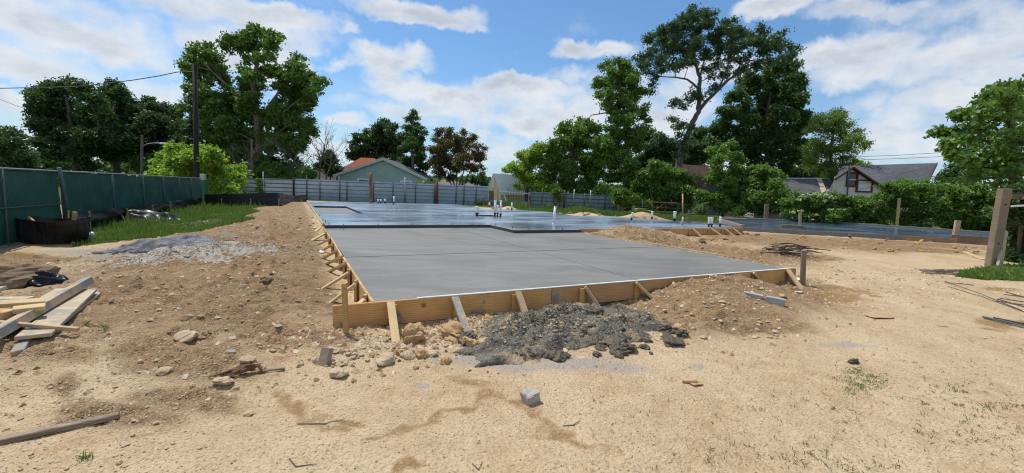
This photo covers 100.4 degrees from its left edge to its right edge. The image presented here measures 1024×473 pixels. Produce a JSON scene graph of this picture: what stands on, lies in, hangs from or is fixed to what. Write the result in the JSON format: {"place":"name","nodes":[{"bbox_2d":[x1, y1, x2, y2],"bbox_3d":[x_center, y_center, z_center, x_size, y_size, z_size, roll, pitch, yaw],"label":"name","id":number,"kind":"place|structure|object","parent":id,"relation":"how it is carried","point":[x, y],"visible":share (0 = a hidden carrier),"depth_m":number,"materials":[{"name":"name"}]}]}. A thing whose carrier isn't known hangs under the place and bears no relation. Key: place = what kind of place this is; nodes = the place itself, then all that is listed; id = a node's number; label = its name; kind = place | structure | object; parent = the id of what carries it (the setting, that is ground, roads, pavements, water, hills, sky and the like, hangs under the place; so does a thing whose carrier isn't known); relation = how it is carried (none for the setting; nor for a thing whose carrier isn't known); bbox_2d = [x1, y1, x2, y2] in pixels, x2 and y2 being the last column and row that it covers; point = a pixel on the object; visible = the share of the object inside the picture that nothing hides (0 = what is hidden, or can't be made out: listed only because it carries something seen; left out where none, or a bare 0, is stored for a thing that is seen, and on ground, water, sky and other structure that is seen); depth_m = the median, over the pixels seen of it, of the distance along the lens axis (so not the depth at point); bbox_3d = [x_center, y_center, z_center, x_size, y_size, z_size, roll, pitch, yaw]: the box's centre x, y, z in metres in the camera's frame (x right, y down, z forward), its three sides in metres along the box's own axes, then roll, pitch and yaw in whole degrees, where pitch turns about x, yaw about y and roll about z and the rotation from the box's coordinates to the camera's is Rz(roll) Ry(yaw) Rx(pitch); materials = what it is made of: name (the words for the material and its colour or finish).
{"place":"outdoors","nodes":[
{"label":"outdoors","id":0,"kind":"place"},
{"bbox_2d":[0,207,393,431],"bbox_3d":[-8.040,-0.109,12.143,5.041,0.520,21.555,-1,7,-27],"label":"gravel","id":1,"kind":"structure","parent":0,"point":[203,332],"depth_m":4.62,"materials":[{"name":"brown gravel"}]},
{"bbox_2d":[0,184,1023,472],"bbox_3d":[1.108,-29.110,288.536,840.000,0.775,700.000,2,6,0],"label":"ground","id":2,"kind":"structure","parent":0,"point":[972,362],"depth_m":3.78,"materials":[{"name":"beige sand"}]},
{"bbox_2d":[0,125,41,171],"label":"oak tree","id":3,"kind":"object","parent":2,"relation":"on","point":[16,151],"visible":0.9,"depth_m":40.58,"materials":[{"name":"green plant"}]},
{"bbox_2d":[10,338,32,355],"bbox_3d":[-4.534,0.972,3.967,0.089,0.102,0.592,-3,8,-41],"label":"board","id":4,"kind":"object","parent":2,"relation":"on","point":[19,347],"visible":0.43,"depth_m":3.82,"materials":[{"name":"grey wood"}]},
{"bbox_2d":[0,264,60,289],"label":"clay clod","id":5,"kind":"object","parent":2,"relation":"on","point":[15,276],"visible":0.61,"depth_m":6.04,"materials":[{"name":"brown soil"}]},
{"bbox_2d":[24,270,68,287],"bbox_3d":[-7.049,0.634,6.212,1.240,0.292,0.440,2,6,0],"label":"plastic sheet","id":6,"kind":"object","parent":2,"relation":"on","point":[46,278],"visible":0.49,"depth_m":6.11,"materials":[{"name":"black plastic"}]},
{"bbox_2d":[14,216,92,244],"bbox_3d":[-11.259,-0.150,10.415,1.897,0.746,1.100,2,6,0],"label":"silt basket","id":7,"kind":"object","parent":2,"relation":"on","point":[35,230],"visible":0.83,"depth_m":10.06,"materials":[{"name":"fabric"}]},
{"bbox_2d":[0,412,119,444],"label":"batten","id":8,"kind":"object","parent":2,"relation":"on","point":[25,435],"visible":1,"depth_m":2.75,"materials":[{"name":"beige wood"}]},
{"bbox_2d":[19,73,123,173],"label":"oak tree","id":9,"kind":"object","parent":2,"relation":"on","point":[58,117],"visible":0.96,"depth_m":57.71,"materials":[{"name":"green plant"}]},
{"bbox_2d":[70,291,99,318],"bbox_3d":[-5.037,0.825,4.878,0.190,0.041,1.855,-2,7,-32],"label":"board","id":10,"kind":"object","parent":2,"relation":"on","point":[94,297],"visible":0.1,"depth_m":5.18,"materials":[{"name":"grey wood"}]},
{"bbox_2d":[14,288,97,339],"bbox_3d":[-4.923,0.805,4.678,0.240,0.079,1.804,-2,7,-34],"label":"board","id":11,"kind":"object","parent":10,"relation":"on","point":[63,312],"visible":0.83,"depth_m":4.46,"materials":[{"name":"brown wood"}]},
{"bbox_2d":[0,320,79,331],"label":"board","id":12,"kind":"object","parent":11,"relation":"on","point":[47,326],"visible":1,"depth_m":4.09,"materials":[{"name":"brown wood"}]},
{"bbox_2d":[0,276,93,338],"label":"board","id":13,"kind":"object","parent":11,"relation":"on","point":[9,326],"visible":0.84,"depth_m":4.56,"materials":[{"name":"brown wood"}]},
{"bbox_2d":[0,298,44,307],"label":"board","id":14,"kind":"object","parent":13,"relation":"on","point":[9,303],"visible":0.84,"depth_m":4.38,"materials":[{"name":"brown wood"}]},
{"bbox_2d":[12,303,45,313],"bbox_3d":[-4.895,0.730,4.329,0.124,0.062,0.221,8,8,44],"label":"board","id":15,"kind":"object","parent":13,"relation":"on","point":[28,307],"visible":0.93,"depth_m":4.31,"materials":[{"name":"brown wood"}]},
{"bbox_2d":[87,77,150,174],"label":"oak tree","id":16,"kind":"object","parent":2,"relation":"on","point":[125,140],"visible":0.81,"depth_m":59.77,"materials":[{"name":"green plant"}]},
{"bbox_2d":[57,167,201,218],"bbox_3d":[-17.108,-2.002,20.799,0.208,2.070,20.549,-1,7,-27],"label":"screened fence","id":17,"kind":"object","parent":2,"relation":"on","point":[86,193],"visible":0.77,"depth_m":15.73,"materials":[{"name":"fabric"}]},
{"bbox_2d":[0,167,63,247],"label":"fence gate","id":18,"kind":"structure","parent":17,"relation":"attached to","point":[24,195],"depth_m":10.33,"materials":[{"name":"fabric"}]},
{"bbox_2d":[67,197,203,229],"bbox_3d":[-15.917,-1.260,19.323,0.507,0.799,16.905,-1,7,-26],"label":"silt fence","id":19,"kind":"object","parent":2,"relation":"on","point":[99,217],"visible":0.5,"depth_m":15.35,"materials":[{"name":"fabric"}]},
{"bbox_2d":[119,209,181,221],"bbox_3d":[-13.824,-0.743,15.989,3.000,0.542,1.600,2,6,0],"label":"plastic sheet","id":20,"kind":"object","parent":2,"relation":"on","point":[133,213],"visible":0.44,"depth_m":15.90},
{"bbox_2d":[128,94,189,171],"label":"oak tree","id":21,"kind":"object","parent":2,"relation":"on","point":[158,122],"visible":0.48,"depth_m":60.74,"materials":[{"name":"green plant"}]},
{"bbox_2d":[70,201,266,247],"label":"grass","id":22,"kind":"structure","parent":2,"relation":"on","point":[124,235],"depth_m":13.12,"materials":[{"name":"green plant"}]},
{"bbox_2d":[127,145,242,172],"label":"broad tree","id":23,"kind":"object","parent":2,"relation":"on","point":[136,163],"visible":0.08,"depth_m":57.35,"materials":[{"name":"green plant"}]},
{"bbox_2d":[173,330,197,342],"bbox_3d":[-3.224,1.004,4.238,0.245,0.142,0.189,-2,4,32],"label":"rock","id":24,"kind":"object","parent":2,"relation":"on","point":[185,336],"visible":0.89,"depth_m":4.19,"materials":[{"name":"stone"}]},
{"bbox_2d":[43,235,335,277],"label":"gravel","id":25,"kind":"structure","parent":2,"relation":"on","point":[214,247],"depth_m":8.02,"materials":[{"name":"grey gravel"}]},
{"bbox_2d":[192,64,199,178],"bbox_3d":[-24.799,-7.508,33.496,0.576,11.590,0.398,2,6,0],"label":"utility pole","id":26,"kind":"object","parent":2,"relation":"on","point":[195,123],"visible":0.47,"depth_m":33.24,"materials":[{"name":"brown wood"}]},
{"bbox_2d":[0,71,192,88],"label":"overhead wire","id":27,"kind":"object","parent":26,"relation":"attached to","point":[99,84],"visible":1,"depth_m":32.95,"materials":[{"name":"metal"}]},
{"bbox_2d":[117,241,277,265],"bbox_3d":[-6.043,0.400,8.399,3.910,0.555,2.185,3,6,9],"label":"gravel heap","id":28,"kind":"object","parent":2,"relation":"on","point":[213,256],"visible":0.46,"depth_m":7.80,"materials":[{"name":"grey gravel"}]},
{"bbox_2d":[91,234,223,254],"bbox_3d":[-7.324,0.256,9.045,3.450,0.629,0.828,3,6,6],"label":"cement crust","id":29,"kind":"object","parent":28,"relation":"on","point":[143,245],"visible":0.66,"depth_m":8.92},
{"bbox_2d":[143,140,254,194],"bbox_3d":[-26.330,-5.310,36.019,9.027,5.794,5.406,2,6,0],"label":"leafy bush","id":30,"kind":"object","parent":2,"relation":"on","point":[175,161],"visible":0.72,"depth_m":34.84,"materials":[{"name":"green plant"}]},
{"bbox_2d":[167,115,245,168],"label":"broad tree","id":31,"kind":"object","parent":2,"relation":"on","point":[187,128],"visible":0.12,"depth_m":56.62,"materials":[{"name":"green plant"}]},
{"bbox_2d":[212,376,233,385],"bbox_3d":[-2.332,1.167,3.456,0.152,0.061,0.154,6,-6,7],"label":"rock","id":32,"kind":"object","parent":2,"relation":"on","point":[226,380],"visible":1,"depth_m":3.41,"materials":[{"name":"stone"}]},
{"bbox_2d":[208,364,284,377],"bbox_3d":[-2.264,1.125,3.656,0.558,0.094,0.154,-1,7,-29],"label":"torn root","id":33,"kind":"object","parent":2,"relation":"on","point":[237,370],"visible":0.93,"depth_m":3.62,"materials":[{"name":"brown wood"}]},
{"bbox_2d":[221,127,276,177],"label":"dead brush","id":34,"kind":"object","parent":2,"relation":"on","point":[248,160],"visible":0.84,"depth_m":47.42,"materials":[{"name":"brown plant"}]},
{"bbox_2d":[173,21,332,171],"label":"broad tree","id":35,"kind":"object","parent":2,"relation":"on","point":[226,113],"visible":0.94,"depth_m":49.99,"materials":[{"name":"green plant"}]},
{"bbox_2d":[204,193,306,205],"bbox_3d":[-17.012,-2.429,27.972,5.251,1.210,10.662,0,6,-18],"label":"silt fence","id":36,"kind":"object","parent":2,"relation":"on","point":[274,199],"visible":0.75,"depth_m":24.92,"materials":[{"name":"fabric"}]},
{"bbox_2d":[244,158,287,178],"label":"leafy bush","id":37,"kind":"object","parent":2,"relation":"on","point":[268,169],"visible":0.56,"depth_m":48.37,"materials":[{"name":"green plant"}]},
{"bbox_2d":[260,136,320,172],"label":"dead brush","id":38,"kind":"object","parent":2,"relation":"on","point":[303,157],"visible":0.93,"depth_m":49.01,"materials":[{"name":"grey plant"}]},
{"bbox_2d":[276,168,319,178],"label":"leafy bush","id":39,"kind":"object","parent":2,"relation":"on","point":[290,174],"visible":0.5,"depth_m":49.11,"materials":[{"name":"green plant"}]},
{"bbox_2d":[311,120,336,179],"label":"bare tree","id":40,"kind":"object","parent":2,"relation":"on","point":[321,151],"visible":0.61,"depth_m":54.26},
{"bbox_2d":[318,347,333,366],"bbox_3d":[-1.715,1.113,3.925,0.086,0.178,0.071,6,-14,8],"label":"paver block","id":41,"kind":"object","parent":2,"relation":"on","point":[326,353],"depth_m":3.90,"materials":[{"name":"grey concrete"}]},
{"bbox_2d":[309,149,344,179],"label":"tree","id":42,"kind":"object","parent":2,"relation":"on","point":[335,167],"visible":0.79,"depth_m":59.20,"materials":[{"name":"green plant"}]},
{"bbox_2d":[304,124,356,179],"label":"bare tree","id":43,"kind":"object","parent":2,"relation":"on","point":[342,139],"visible":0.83,"depth_m":55.25,"materials":[{"name":"brown plant"}]},
{"bbox_2d":[329,366,348,378],"bbox_3d":[-1.516,1.193,3.743,0.162,0.095,0.170,3,6,12],"label":"rock","id":44,"kind":"object","parent":2,"relation":"on","point":[337,372],"visible":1,"depth_m":3.68,"materials":[{"name":"stone"}]},
{"bbox_2d":[311,226,373,327],"bbox_3d":[-4.377,0.377,9.886,0.523,0.500,11.248,-1,7,-27],"label":"side formwork","id":45,"kind":"object","parent":2,"relation":"on","point":[361,293],"visible":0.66,"depth_m":6.77,"materials":[{"name":"brown wood"}]},
{"bbox_2d":[0,292,689,385],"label":"gravel","id":46,"kind":"structure","parent":2,"relation":"on","point":[438,327],"depth_m":4.60,"materials":[{"name":"beige gravel"}]},
{"bbox_2d":[341,283,348,333],"bbox_3d":[-1.808,0.925,4.641,0.077,0.852,0.045,2,6,0],"label":"wooden stake","id":47,"kind":"object","parent":2,"relation":"on","point":[344,288],"visible":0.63,"depth_m":4.61,"materials":[{"name":"brown wood"}]},
{"bbox_2d":[238,172,487,204],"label":"metal fence","id":48,"kind":"object","parent":2,"relation":"on","point":[346,190],"visible":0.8,"depth_m":45.21,"materials":[{"name":"metal"}]},
{"bbox_2d":[342,117,408,160],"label":"broad tree","id":49,"kind":"object","parent":2,"relation":"on","point":[376,141],"visible":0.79,"depth_m":81.73,"materials":[{"name":"green plant"}]},
{"bbox_2d":[376,352,394,365],"bbox_3d":[-1.192,1.163,4.045,0.219,0.117,0.138,-4,8,-45],"label":"rock","id":50,"kind":"object","parent":2,"relation":"on","point":[385,359],"visible":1,"depth_m":4.01,"materials":[{"name":"stone"}]},
{"bbox_2d":[333,158,439,183],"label":"blue house","id":51,"kind":"structure","parent":2,"relation":"on","point":[384,170],"depth_m":56.51,"materials":[{"name":"green"}]},
{"bbox_2d":[401,326,425,343],"bbox_3d":[-1.097,1.122,4.716,0.246,0.275,0.222,-2,7,-35],"label":"clay clod","id":52,"kind":"object","parent":2,"relation":"on","point":[409,335],"visible":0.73,"depth_m":4.65,"materials":[{"name":"beige soil"}]},
{"bbox_2d":[396,109,431,174],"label":"broad tree","id":53,"kind":"object","parent":2,"relation":"on","point":[413,141],"visible":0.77,"depth_m":61.54,"materials":[{"name":"green plant"}]},
{"bbox_2d":[441,321,464,342],"bbox_3d":[-0.678,1.090,4.896,0.269,0.209,0.410,2,6,-2],"label":"clay clod","id":54,"kind":"object","parent":2,"relation":"on","point":[452,331],"visible":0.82,"depth_m":4.82,"materials":[{"name":"beige soil"}]},
{"bbox_2d":[426,126,487,184],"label":"crape tree","id":55,"kind":"object","parent":2,"relation":"on","point":[441,157],"visible":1,"depth_m":57.47,"materials":[{"name":"brown plant"}]},
{"bbox_2d":[469,171,488,185],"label":"tree","id":56,"kind":"object","parent":2,"relation":"on","point":[477,180],"visible":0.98,"depth_m":65.54,"materials":[{"name":"green plant"}]},
{"bbox_2d":[26,158,976,218],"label":"wood","id":57,"kind":"object","parent":2,"relation":"on","point":[603,188],"visible":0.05,"depth_m":73.25,"materials":[{"name":"green plant"}]},
{"bbox_2d":[294,290,717,392],"bbox_3d":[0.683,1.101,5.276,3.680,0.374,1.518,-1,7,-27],"label":"mud heap","id":58,"kind":"object","parent":2,"relation":"on","point":[547,343],"visible":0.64,"depth_m":4.93,"materials":[{"name":"grey gravel"}]},
{"bbox_2d":[591,306,615,316],"bbox_3d":[1.206,1.073,5.779,0.432,0.268,0.393,-9,-7,16],"label":"mud clod","id":59,"kind":"object","parent":58,"relation":"on","point":[601,311],"visible":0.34,"depth_m":5.70,"materials":[{"name":"soil"}]},
{"bbox_2d":[483,188,531,206],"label":"metal fence","id":60,"kind":"object","parent":2,"relation":"on","point":[492,202],"visible":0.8,"depth_m":46.52,"materials":[{"name":"metal"}]},
{"bbox_2d":[488,173,529,201],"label":"yellow shed","id":61,"kind":"structure","parent":2,"relation":"on","point":[501,182],"depth_m":52.13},
{"bbox_2d":[308,201,737,235],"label":"house slab","id":62,"kind":"structure","parent":2,"relation":"on","point":[343,215],"depth_m":19.32,"materials":[{"name":"grey concrete"}]},
{"bbox_2d":[501,140,552,201],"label":"lime tree","id":63,"kind":"object","parent":2,"relation":"on","point":[522,171],"visible":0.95,"depth_m":48.54,"materials":[{"name":"green plant"}]},
{"bbox_2d":[520,386,539,405],"bbox_3d":[0.147,1.297,3.436,0.139,0.124,0.123,-11,18,-36],"label":"concrete chunk","id":64,"kind":"object","parent":2,"relation":"on","point":[530,395],"visible":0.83,"depth_m":3.40,"materials":[{"name":"grey concrete"}]},
{"bbox_2d":[468,199,597,209],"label":"weeds","id":65,"kind":"object","parent":2,"relation":"on","point":[516,204],"visible":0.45,"depth_m":44.67,"materials":[{"name":"green plant"}]},
{"bbox_2d":[325,228,779,325],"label":"concrete slab","id":66,"kind":"structure","parent":2,"relation":"on","point":[387,264],"depth_m":8.64,"materials":[{"name":"grey concrete"}]},
{"bbox_2d":[333,268,802,342],"bbox_3d":[2.051,0.983,6.617,8.882,0.490,0.683,-1,7,-27],"label":"front formwork","id":67,"kind":"object","parent":2,"relation":"on","point":[392,314],"visible":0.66,"depth_m":5.76,"materials":[{"name":"brown wood"}]},
{"bbox_2d":[540,115,605,193],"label":"broad tree","id":68,"kind":"object","parent":2,"relation":"on","point":[562,164],"visible":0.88,"depth_m":48.48,"materials":[{"name":"green plant"}]},
{"bbox_2d":[530,189,621,210],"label":"metal fence","id":69,"kind":"object","parent":2,"relation":"on","point":[569,200],"visible":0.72,"depth_m":45.79,"materials":[{"name":"metal"}]},
{"bbox_2d":[584,56,652,210],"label":"vine clad tree","id":70,"kind":"object","parent":2,"relation":"on","point":[615,153],"visible":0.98,"depth_m":45.10,"materials":[{"name":"green plant"}]},
{"bbox_2d":[609,157,700,213],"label":"leafy bush","id":71,"kind":"object","parent":2,"relation":"on","point":[648,185],"visible":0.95,"depth_m":41.20,"materials":[{"name":"green plant"}]},
{"bbox_2d":[580,221,743,236],"bbox_3d":[7.270,-0.139,18.142,3.374,0.570,10.629,8,8,43],"label":"house formwork","id":72,"kind":"object","parent":2,"relation":"on","point":[705,231],"visible":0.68,"depth_m":18.35,"materials":[{"name":"brown wood"}]},
{"bbox_2d":[634,133,711,200],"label":"broad tree","id":73,"kind":"object","parent":2,"relation":"on","point":[661,147],"visible":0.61,"depth_m":52.68,"materials":[{"name":"green plant"}]},
{"bbox_2d":[635,125,712,194],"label":"broad tree","id":74,"kind":"object","parent":2,"relation":"on","point":[699,132],"visible":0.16,"depth_m":56.12,"materials":[{"name":"green plant"}]},
{"bbox_2d":[662,332,685,347],"bbox_3d":[1.857,1.218,4.920,0.264,0.167,0.222,15,14,-10],"label":"mud clod","id":75,"kind":"object","parent":2,"relation":"on","point":[669,340],"visible":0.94,"depth_m":4.85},
{"bbox_2d":[585,233,783,267],"bbox_3d":[4.085,0.377,12.026,0.087,0.330,7.160,-1,7,-27],"label":"edge formwork","id":76,"kind":"object","parent":2,"relation":"on","point":[694,251],"visible":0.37,"depth_m":11.04,"materials":[{"name":"brown wood"}]},
{"bbox_2d":[681,164,720,213],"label":"brown roof shed","id":77,"kind":"structure","parent":2,"relation":"on","point":[698,171],"depth_m":48.39,"materials":[{"name":"brown"}]},
{"bbox_2d":[629,2,806,211],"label":"elm tree","id":78,"kind":"object","parent":2,"relation":"on","point":[670,36],"visible":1,"depth_m":46.61,"materials":[{"name":"green plant"}]},
{"bbox_2d":[691,138,749,216],"bbox_3d":[18.615,-4.983,37.469,6.048,7.404,3.554,1,6,-10],"label":"leafy bush","id":79,"kind":"object","parent":2,"relation":"on","point":[730,178],"visible":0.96,"depth_m":37.34,"materials":[{"name":"green plant"}]},
{"bbox_2d":[697,58,815,201],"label":"broad tree","id":80,"kind":"object","parent":2,"relation":"on","point":[770,111],"visible":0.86,"depth_m":53.99,"materials":[{"name":"green plant"}]},
{"bbox_2d":[730,162,793,216],"bbox_3d":[21.687,-3.747,36.635,6.838,5.356,4.854,2,6,0],"label":"leafy bush","id":81,"kind":"object","parent":2,"relation":"on","point":[768,180],"visible":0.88,"depth_m":36.05,"materials":[{"name":"green plant"}]},
{"bbox_2d":[719,178,837,220],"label":"house","id":82,"kind":"structure","parent":2,"relation":"on","point":[808,185],"depth_m":40.89,"materials":[{"name":"grey"}]},
{"bbox_2d":[775,189,827,221],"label":"hedge shrub","id":83,"kind":"object","parent":2,"relation":"on","point":[803,202],"visible":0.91,"depth_m":30.37,"materials":[{"name":"green plant"}]},
{"bbox_2d":[800,250,806,284],"bbox_3d":[5.925,0.780,8.690,0.163,1.011,0.050,2,6,0],"label":"wooden stake","id":84,"kind":"object","parent":2,"relation":"on","point":[803,268],"visible":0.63,"depth_m":8.65,"materials":[{"name":"wood"}]},
{"bbox_2d":[784,139,827,178],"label":"broad tree","id":85,"kind":"object","parent":2,"relation":"on","point":[799,172],"visible":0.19,"depth_m":57.62,"materials":[{"name":"green plant"}]},
{"bbox_2d":[590,332,1023,472],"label":"weeds","id":86,"kind":"object","parent":2,"relation":"on","point":[833,408],"visible":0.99,"depth_m":3.32,"materials":[{"name":"green plant"}]},
{"bbox_2d":[797,106,875,179],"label":"broad tree","id":87,"kind":"object","parent":2,"relation":"on","point":[826,122],"visible":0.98,"depth_m":44.28,"materials":[{"name":"green plant"}]},
{"bbox_2d":[815,189,870,223],"bbox_3d":[22.753,-1.853,30.137,5.297,3.033,2.710,0,6,-19],"label":"hedge shrub","id":88,"kind":"object","parent":2,"relation":"on","point":[832,211],"visible":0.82,"depth_m":29.77,"materials":[{"name":"green plant"}]},
{"bbox_2d":[717,218,989,244],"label":"side slab","id":89,"kind":"structure","parent":2,"relation":"on","point":[972,237],"depth_m":24.28,"materials":[{"name":"grey concrete"}]},
{"bbox_2d":[743,227,966,250],"bbox_3d":[16.470,0.014,20.740,10.889,0.397,5.420,8,8,42],"label":"side slab formwork","id":90,"kind":"object","parent":2,"relation":"on","point":[920,239],"visible":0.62,"depth_m":20.54,"materials":[{"name":"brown wood"}]},
{"bbox_2d":[827,365,894,397],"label":"grass","id":91,"kind":"structure","parent":2,"relation":"on","point":[858,384],"depth_m":4.10,"materials":[{"name":"plant"}]},
{"bbox_2d":[827,162,937,211],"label":"cream house","id":92,"kind":"structure","parent":2,"relation":"on","point":[856,180],"depth_m":38.48,"materials":[{"name":"grey"}]},
{"bbox_2d":[850,177,922,224],"bbox_3d":[25.824,-2.133,29.106,4.677,4.042,3.339,2,6,0],"label":"hedge shrub","id":93,"kind":"object","parent":2,"relation":"on","point":[882,204],"visible":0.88,"depth_m":28.66,"materials":[{"name":"green plant"}]},
{"bbox_2d":[895,177,944,227],"bbox_3d":[26.930,-1.915,28.159,2.718,3.895,4.321,8,8,42],"label":"hedge shrub","id":94,"kind":"object","parent":2,"relation":"on","point":[917,215],"visible":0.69,"depth_m":27.99,"materials":[{"name":"green plant"}]},
{"bbox_2d":[919,269,963,274],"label":"dry litter","id":95,"kind":"object","parent":2,"relation":"on","point":[941,271],"visible":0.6,"depth_m":11.04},
{"bbox_2d":[924,181,986,228],"bbox_3d":[27.750,-1.659,26.788,3.360,3.738,2.594,2,6,0],"label":"hedge shrub","id":96,"kind":"object","parent":2,"relation":"on","point":[958,197],"visible":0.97,"depth_m":26.40,"materials":[{"name":"green plant"}]},
{"bbox_2d":[932,162,983,209],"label":"broad tree","id":97,"kind":"object","parent":2,"relation":"on","point":[948,174],"visible":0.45,"depth_m":61.91,"materials":[{"name":"green plant"}]},
{"bbox_2d":[922,74,1023,244],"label":"broad tree","id":98,"kind":"object","parent":2,"relation":"on","point":[996,102],"visible":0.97,"depth_m":16.25,"materials":[{"name":"green plant"}]},
{"bbox_2d":[952,182,995,231],"bbox_3d":[29.283,-1.407,26.389,4.159,4.059,2.807,-3,8,-40],"label":"hedge shrub","id":99,"kind":"object","parent":2,"relation":"on","point":[984,204],"visible":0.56,"depth_m":25.99,"materials":[{"name":"green plant"}]},
{"bbox_2d":[954,261,1023,280],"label":"grass","id":100,"kind":"structure","parent":2,"relation":"on","point":[1006,271],"depth_m":10.69,"materials":[{"name":"green plant"}]},
{"bbox_2d":[984,188,1011,266],"bbox_3d":[14.406,-0.045,12.488,0.610,2.693,0.392,2,6,-6],"label":"gate post","id":101,"kind":"object","parent":2,"relation":"on","point":[996,245],"visible":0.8,"depth_m":12.48,"materials":[{"name":"brown wood"}]},
{"bbox_2d":[987,182,1023,263],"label":"leafy bush","id":102,"kind":"object","parent":2,"relation":"on","point":[1015,219],"visible":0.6,"depth_m":13.70,"materials":[{"name":"green plant"}]},
{"bbox_2d":[1011,194,1023,253],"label":"broken gate","id":103,"kind":"structure","parent":2,"relation":"on","point":[1020,228],"depth_m":13.77,"materials":[{"name":"white paint"}]},
{"bbox_2d":[0,0,1023,189],"label":"sky","id":104,"kind":"structure","parent":0,"point":[505,72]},
{"bbox_2d":[515,206,730,222],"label":"grass","id":105,"kind":"structure","parent":0,"point":[578,209],"depth_m":31.80,"materials":[{"name":"green plant"}]},
{"bbox_2d":[587,224,1023,370],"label":"gravel","id":106,"kind":"structure","parent":0,"point":[774,318],"depth_m":7.96,"materials":[{"name":"brown gravel"}]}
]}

